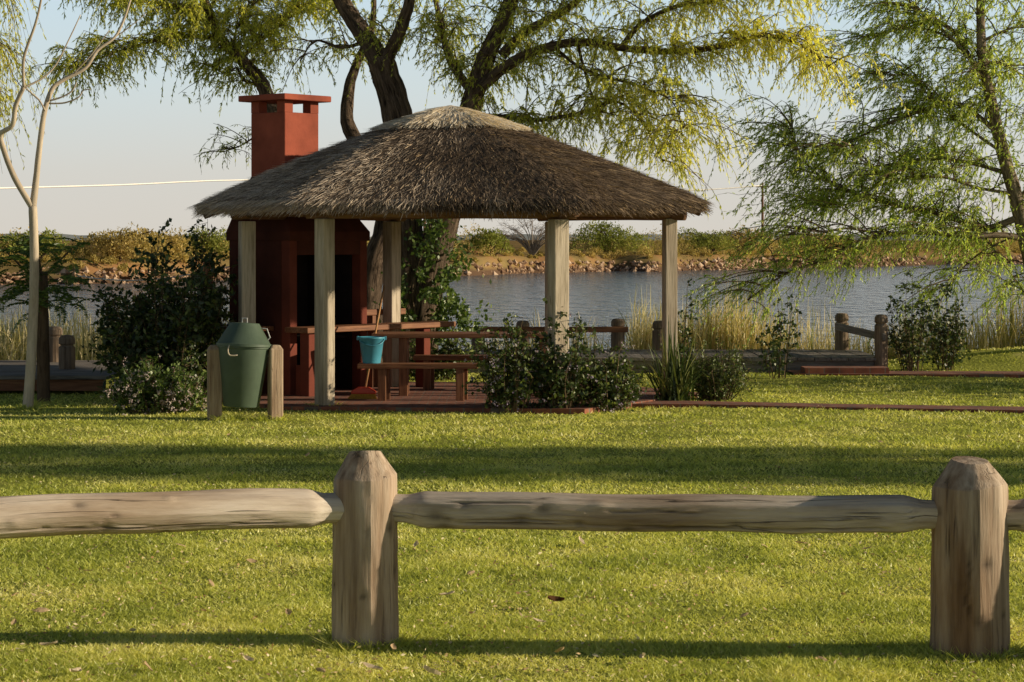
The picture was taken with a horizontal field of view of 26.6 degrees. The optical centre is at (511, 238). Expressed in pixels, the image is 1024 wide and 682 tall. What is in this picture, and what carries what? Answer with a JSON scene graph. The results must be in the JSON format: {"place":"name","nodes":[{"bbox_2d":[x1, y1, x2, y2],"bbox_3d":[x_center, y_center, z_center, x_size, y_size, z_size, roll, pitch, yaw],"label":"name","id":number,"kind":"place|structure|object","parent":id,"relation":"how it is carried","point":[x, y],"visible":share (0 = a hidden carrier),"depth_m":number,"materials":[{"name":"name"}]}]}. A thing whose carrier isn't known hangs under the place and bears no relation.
{"place":"outdoors","nodes":[
{"label":"outdoors","id":0,"kind":"place"},
{"bbox_2d":[205,382,698,413],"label":"patio","id":1,"kind":"structure","parent":0,"point":[441,396],"depth_m":26.36,"materials":[{"name":"red brick"}]},
{"bbox_2d":[220,93,455,396],"bbox_3d":[-2.622,0.074,28.797,2.060,3.912,3.340,0,0,40],"label":"barbecue grill","id":2,"kind":"object","parent":1,"relation":"on","point":[285,276],"visible":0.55,"depth_m":28.31,"materials":[{"name":"red paint"}]},
{"bbox_2d":[348,285,384,398],"bbox_3d":[-1.844,1.301,27.420,0.377,1.396,0.996,0,0,2],"label":"broom","id":3,"kind":"object","parent":1,"relation":"on","point":[365,392],"visible":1,"depth_m":26.95,"materials":[{"name":"red plastic"}]},
{"bbox_2d":[357,363,477,400],"bbox_3d":[-1.160,1.784,26.750,1.480,0.489,0.300,0,0,0],"label":"wooden bench","id":4,"kind":"object","parent":1,"relation":"on","point":[384,379],"visible":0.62,"depth_m":26.62,"materials":[{"name":"brown wood"}]},
{"bbox_2d":[357,336,385,363],"bbox_3d":[-1.730,1.371,26.747,0.342,0.335,0.330,0,0,32],"label":"bucket","id":5,"kind":"object","parent":4,"relation":"on","point":[371,347],"visible":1,"depth_m":26.64,"materials":[{"name":"teal plastic"}]},
{"bbox_2d":[185,105,716,407],"bbox_3d":[-0.754,0.258,27.750,6.877,3.944,5.733,0,0,0],"label":"gazebo","id":6,"kind":"object","parent":1,"relation":"on","point":[449,162],"visible":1,"depth_m":26.15,"materials":[{"name":"brown wood"}]},
{"bbox_2d":[371,332,572,395],"bbox_3d":[-0.500,1.617,27.678,2.550,0.830,0.682,0,0,0],"label":"picnic table","id":7,"kind":"object","parent":1,"relation":"on","point":[403,337],"visible":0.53,"depth_m":27.45,"materials":[{"name":"brown wood"}]},
{"bbox_2d":[413,355,532,389],"bbox_3d":[-0.400,1.784,28.600,1.800,0.489,0.300,0,0,0],"label":"wooden bench","id":8,"kind":"object","parent":1,"relation":"on","point":[428,379],"visible":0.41,"depth_m":28.47,"materials":[{"name":"brown wood"}]},
{"bbox_2d":[0,233,1002,240],"bbox_3d":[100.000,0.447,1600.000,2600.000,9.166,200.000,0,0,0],"label":"hills","id":9,"kind":"structure","parent":0,"point":[85,236],"depth_m":1531.73,"materials":[{"name":"plant"}]},
{"bbox_2d":[0,240,1023,681],"bbox_3d":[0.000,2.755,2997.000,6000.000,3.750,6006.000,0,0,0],"label":"ground","id":10,"kind":"structure","parent":0,"point":[980,362],"depth_m":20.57,"materials":[{"name":"green plant"}]},
{"bbox_2d":[0,0,56,169],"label":"willow tree","id":11,"kind":"object","parent":10,"relation":"on","point":[5,59],"visible":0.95,"depth_m":30.03,"materials":[{"name":"green plant"}]},
{"bbox_2d":[0,226,70,257],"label":"bank bush","id":12,"kind":"object","parent":10,"relation":"on","point":[46,233],"visible":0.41,"depth_m":138.61,"materials":[{"name":"green plant"}]},
{"bbox_2d":[33,607,48,611],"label":"fallen leaf","id":13,"kind":"object","parent":10,"relation":"on","point":[40,609],"visible":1,"depth_m":11.79,"materials":[{"name":"beige plant"}]},
{"bbox_2d":[38,640,57,645],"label":"fallen leaf","id":14,"kind":"object","parent":10,"relation":"on","point":[48,643],"visible":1,"depth_m":10.68,"materials":[{"name":"beige plant"}]},
{"bbox_2d":[0,235,111,402],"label":"young tree","id":15,"kind":"object","parent":10,"relation":"on","point":[43,367],"visible":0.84,"depth_m":26.82,"materials":[{"name":"green plant"}]},
{"bbox_2d":[0,326,118,390],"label":"jetty","id":16,"kind":"object","parent":10,"relation":"on","point":[68,372],"visible":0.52,"depth_m":29.28,"materials":[{"name":"grey wood"}]},
{"bbox_2d":[0,0,145,409],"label":"bare tree","id":17,"kind":"object","parent":10,"relation":"on","point":[31,353],"visible":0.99,"depth_m":26.05,"materials":[{"name":"beige plant"}]},
{"bbox_2d":[69,667,82,671],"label":"fallen leaf","id":18,"kind":"object","parent":10,"relation":"on","point":[77,669],"visible":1,"depth_m":10.02,"materials":[{"name":"beige plant"}]},
{"bbox_2d":[0,291,227,359],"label":"reeds","id":19,"kind":"object","parent":10,"relation":"on","point":[11,349],"visible":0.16,"depth_m":34.04,"materials":[{"name":"green plant"}]},
{"bbox_2d":[67,224,169,261],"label":"bank bush","id":20,"kind":"object","parent":10,"relation":"on","point":[127,239],"visible":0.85,"depth_m":140.04,"materials":[{"name":"green plant"}]},
{"bbox_2d":[90,236,186,398],"bbox_3d":[-4.717,1.057,27.495,1.341,2.212,1.167,0,0,0],"label":"leafy shrub","id":21,"kind":"object","parent":10,"relation":"on","point":[151,260],"visible":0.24,"depth_m":27.43,"materials":[{"name":"green plant"}]},
{"bbox_2d":[94,354,206,415],"bbox_3d":[-4.180,1.808,25.441,1.407,0.917,0.797,0,0,0],"label":"flowering shrub","id":22,"kind":"object","parent":10,"relation":"on","point":[160,391],"visible":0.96,"depth_m":25.33,"materials":[{"name":"green plant"}]},
{"bbox_2d":[81,218,236,400],"bbox_3d":[-4.340,0.984,27.042,2.131,2.489,1.492,0,0,0],"label":"leafy shrub","id":23,"kind":"object","parent":10,"relation":"on","point":[188,335],"visible":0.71,"depth_m":26.86,"materials":[{"name":"green plant"}]},
{"bbox_2d":[135,227,191,257],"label":"bank bush","id":24,"kind":"object","parent":10,"relation":"on","point":[166,238],"visible":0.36,"depth_m":144.82,"materials":[{"name":"brown plant"}]},
{"bbox_2d":[19,0,355,174],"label":"willow tree","id":25,"kind":"object","parent":10,"relation":"on","point":[192,13],"visible":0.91,"depth_m":33.65,"materials":[{"name":"green plant"}]},
{"bbox_2d":[174,226,228,255],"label":"bank bush","id":26,"kind":"object","parent":10,"relation":"on","point":[215,242],"visible":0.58,"depth_m":150.35,"materials":[{"name":"green plant"}]},
{"bbox_2d":[177,219,237,386],"bbox_3d":[-3.877,0.939,27.916,1.065,2.387,0.862,0,0,-43],"label":"leafy shrub","id":27,"kind":"object","parent":10,"relation":"on","point":[206,260],"visible":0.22,"depth_m":27.90,"materials":[{"name":"green plant"}]},
{"bbox_2d":[203,262,213,287],"bbox_3d":[-4.101,1.245,29.300,0.163,1.970,0.163,0,0,0],"label":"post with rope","id":28,"kind":"object","parent":10,"relation":"on","point":[208,272],"visible":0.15,"depth_m":29.23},
{"bbox_2d":[79,266,228,280],"bbox_3d":[-4.731,0.468,29.248,2.330,0.211,0.543,0,0,20],"label":"rope","id":29,"kind":"object","parent":28,"relation":"hanging from","point":[130,280],"visible":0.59,"depth_m":29.36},
{"bbox_2d":[207,318,282,419],"bbox_3d":[-3.032,1.563,24.550,0.696,1.333,0.654,0,0,-43],"label":"litter bin","id":30,"kind":"object","parent":10,"relation":"on","point":[242,355],"visible":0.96,"depth_m":24.41,"materials":[{"name":"green plastic"}]},
{"bbox_2d":[243,655,253,660],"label":"fallen leaf","id":31,"kind":"object","parent":10,"relation":"on","point":[248,658],"visible":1,"depth_m":10.36,"materials":[{"name":"beige plant"}]},
{"bbox_2d":[247,559,257,562],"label":"fallen leaf","id":32,"kind":"object","parent":10,"relation":"on","point":[252,560],"visible":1,"depth_m":13.44,"materials":[{"name":"beige plant"}]},
{"bbox_2d":[285,608,291,614],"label":"fallen leaf","id":33,"kind":"object","parent":10,"relation":"on","point":[288,611],"visible":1,"depth_m":11.65,"materials":[{"name":"brown plant"}]},
{"bbox_2d":[316,667,325,671],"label":"fallen leaf","id":34,"kind":"object","parent":10,"relation":"on","point":[320,669],"visible":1,"depth_m":10.13,"materials":[{"name":"brown plant"}]},
{"bbox_2d":[362,662,382,669],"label":"fallen leaf","id":35,"kind":"object","parent":10,"relation":"on","point":[372,666],"visible":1,"depth_m":10.15,"materials":[{"name":"beige plant"}]},
{"bbox_2d":[423,665,440,674],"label":"fallen leaf","id":36,"kind":"object","parent":10,"relation":"on","point":[430,669],"visible":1,"depth_m":10.06,"materials":[{"name":"brown plant"}]},
{"bbox_2d":[382,329,484,380],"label":"leafy shrub","id":37,"kind":"object","parent":10,"relation":"on","point":[444,374],"visible":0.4,"depth_m":31.18,"materials":[{"name":"green plant"}]},
{"bbox_2d":[439,591,454,594],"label":"fallen leaf","id":38,"kind":"object","parent":10,"relation":"on","point":[448,593],"visible":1,"depth_m":12.18,"materials":[{"name":"beige plant"}]},
{"bbox_2d":[464,227,514,255],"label":"bank bush","id":39,"kind":"object","parent":10,"relation":"on","point":[498,240],"visible":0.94,"depth_m":173.15,"materials":[{"name":"green plant"}]},
{"bbox_2d":[461,312,551,413],"bbox_3d":[-0.035,1.538,25.495,0.989,1.366,1.076,0,0,37],"label":"flowering shrub","id":40,"kind":"object","parent":10,"relation":"on","point":[514,384],"visible":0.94,"depth_m":25.42,"materials":[{"name":"green plant"}]},
{"bbox_2d":[0,221,1020,273],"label":"scrub","id":41,"kind":"object","parent":10,"relation":"on","point":[592,253],"visible":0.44,"depth_m":187.79,"materials":[{"name":"green plant"}]},
{"bbox_2d":[0,254,1022,284],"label":"rubble","id":42,"kind":"object","parent":10,"relation":"on","point":[648,267],"visible":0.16,"depth_m":185.77,"materials":[{"name":"brown stone"}]},
{"bbox_2d":[0,451,1023,658],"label":"wooden fence","id":43,"kind":"object","parent":10,"relation":"on","point":[969,514],"visible":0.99,"depth_m":10.71,"materials":[{"name":"brown wood"}]},
{"bbox_2d":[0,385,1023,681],"bbox_3d":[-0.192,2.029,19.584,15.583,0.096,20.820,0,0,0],"label":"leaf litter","id":44,"kind":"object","parent":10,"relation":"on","point":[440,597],"visible":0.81,"depth_m":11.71,"materials":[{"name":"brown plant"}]},
{"bbox_2d":[488,219,574,254],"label":"tree","id":45,"kind":"object","parent":10,"relation":"on","point":[533,248],"visible":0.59,"depth_m":183.21,"materials":[{"name":"plant"}]},
{"bbox_2d":[548,595,564,600],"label":"fallen leaf","id":46,"kind":"object","parent":10,"relation":"on","point":[555,598],"visible":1,"depth_m":11.93,"materials":[{"name":"brown plant"}]},
{"bbox_2d":[517,297,612,412],"bbox_3d":[0.575,1.398,25.678,1.178,1.444,1.048,0,0,15],"label":"leafy shrub","id":47,"kind":"object","parent":10,"relation":"on","point":[569,380],"visible":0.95,"depth_m":25.45,"materials":[{"name":"green plant"}]},
{"bbox_2d":[234,0,916,371],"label":"willow tree","id":48,"kind":"object","parent":10,"relation":"on","point":[476,82],"visible":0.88,"depth_m":32.32,"materials":[{"name":"green plant"}]},
{"bbox_2d":[371,219,499,354],"bbox_3d":[-1.145,0.721,32.525,1.932,2.760,1.300,0,0,0],"label":"climbing vine","id":49,"kind":"object","parent":48,"relation":"attached to","point":[450,304],"visible":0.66,"depth_m":32.41,"materials":[{"name":"green plant"}]},
{"bbox_2d":[569,220,655,253],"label":"bush","id":50,"kind":"object","parent":10,"relation":"on","point":[599,235],"visible":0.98,"depth_m":191.44,"materials":[{"name":"green plant"}]},
{"bbox_2d":[576,341,653,411],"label":"flowering shrub","id":51,"kind":"object","parent":10,"relation":"on","point":[612,390],"visible":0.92,"depth_m":25.73,"materials":[{"name":"green plant"}]},
{"bbox_2d":[438,313,887,372],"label":"jetty","id":52,"kind":"object","parent":10,"relation":"on","point":[842,354],"visible":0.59,"depth_m":33.85,"materials":[{"name":"brown wood"}]},
{"bbox_2d":[633,315,720,400],"bbox_3d":[2.119,1.492,27.060,1.287,1.075,1.478,0,0,42],"label":"strap plant","id":53,"kind":"object","parent":10,"relation":"on","point":[673,383],"visible":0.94,"depth_m":26.93,"materials":[{"name":"green plant"}]},
{"bbox_2d":[658,277,699,368],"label":"leafy shrub","id":54,"kind":"object","parent":10,"relation":"on","point":[681,346],"visible":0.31,"depth_m":29.78,"materials":[{"name":"green plant"}]},
{"bbox_2d":[677,227,741,252],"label":"bank bush","id":55,"kind":"object","parent":10,"relation":"on","point":[706,238],"visible":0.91,"depth_m":199.38,"materials":[{"name":"green plant"}]},
{"bbox_2d":[683,332,764,400],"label":"leafy shrub","id":56,"kind":"object","parent":10,"relation":"on","point":[716,388],"visible":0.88,"depth_m":27.25,"materials":[{"name":"green plant"}]},
{"bbox_2d":[707,224,780,249],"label":"bank bush","id":57,"kind":"object","parent":10,"relation":"on","point":[738,234],"visible":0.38,"depth_m":210.48,"materials":[{"name":"green plant"}]},
{"bbox_2d":[757,183,768,245],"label":"power pole","id":58,"kind":"object","parent":10,"relation":"on","point":[762,213],"visible":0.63,"depth_m":239.92,"materials":[{"name":"brown wood"}]},
{"bbox_2d":[0,179,761,190],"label":"power cable","id":59,"kind":"object","parent":58,"relation":"hanging from","point":[220,180],"visible":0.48,"depth_m":175.66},
{"bbox_2d":[755,294,801,377],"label":"leafy shrub","id":60,"kind":"object","parent":10,"relation":"on","point":[775,346],"visible":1,"depth_m":31.73,"materials":[{"name":"green plant"}]},
{"bbox_2d":[778,232,844,249],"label":"bank bush","id":61,"kind":"object","parent":10,"relation":"on","point":[817,238],"visible":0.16,"depth_m":219.40,"materials":[{"name":"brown plant"}]},
{"bbox_2d":[609,273,1023,359],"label":"reeds","id":62,"kind":"object","parent":10,"relation":"on","point":[733,331],"visible":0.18,"depth_m":36.20,"materials":[{"name":"green plant"}]},
{"bbox_2d":[801,366,888,372],"bbox_3d":[5.000,2.000,32.550,1.250,0.140,0.500,0,0,0],"label":"brick step","id":63,"kind":"object","parent":10,"relation":"on","point":[844,369],"visible":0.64,"depth_m":32.30,"materials":[{"name":"brown brick"}]},
{"bbox_2d":[680,0,1023,348],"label":"willow tree","id":64,"kind":"object","parent":10,"relation":"on","point":[972,228],"visible":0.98,"depth_m":34.45,"materials":[{"name":"green plant"}]},
{"bbox_2d":[885,269,941,370],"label":"leafy shrub","id":65,"kind":"object","parent":10,"relation":"on","point":[910,353],"visible":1,"depth_m":32.98,"materials":[{"name":"green plant"}]},
{"bbox_2d":[911,282,972,370],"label":"leafy shrub","id":66,"kind":"object","parent":10,"relation":"on","point":[947,358],"visible":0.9,"depth_m":33.50,"materials":[{"name":"green plant"}]},
{"bbox_2d":[0,264,1023,360],"bbox_3d":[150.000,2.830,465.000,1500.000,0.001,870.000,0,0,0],"label":"water","id":67,"kind":"structure","parent":0,"point":[598,297],"depth_m":104.04,"materials":[{"name":"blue liquid"}]},
{"bbox_2d":[470,308,651,349],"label":"reeds","id":68,"kind":"object","parent":67,"relation":"in","point":[584,345],"visible":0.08,"depth_m":36.47,"materials":[{"name":"green plant"}]},
{"bbox_2d":[0,0,1023,236],"label":"sky","id":69,"kind":"structure","parent":0,"point":[134,137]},
{"bbox_2d":[632,400,1023,413],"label":"brick path","id":70,"kind":"structure","parent":0,"point":[931,408],"depth_m":26.08,"materials":[{"name":"brown brick"}]},
{"bbox_2d":[788,370,1023,377],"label":"brick path","id":71,"kind":"structure","parent":0,"point":[1010,374],"depth_m":32.27,"materials":[{"name":"brown brick"}]}
]}

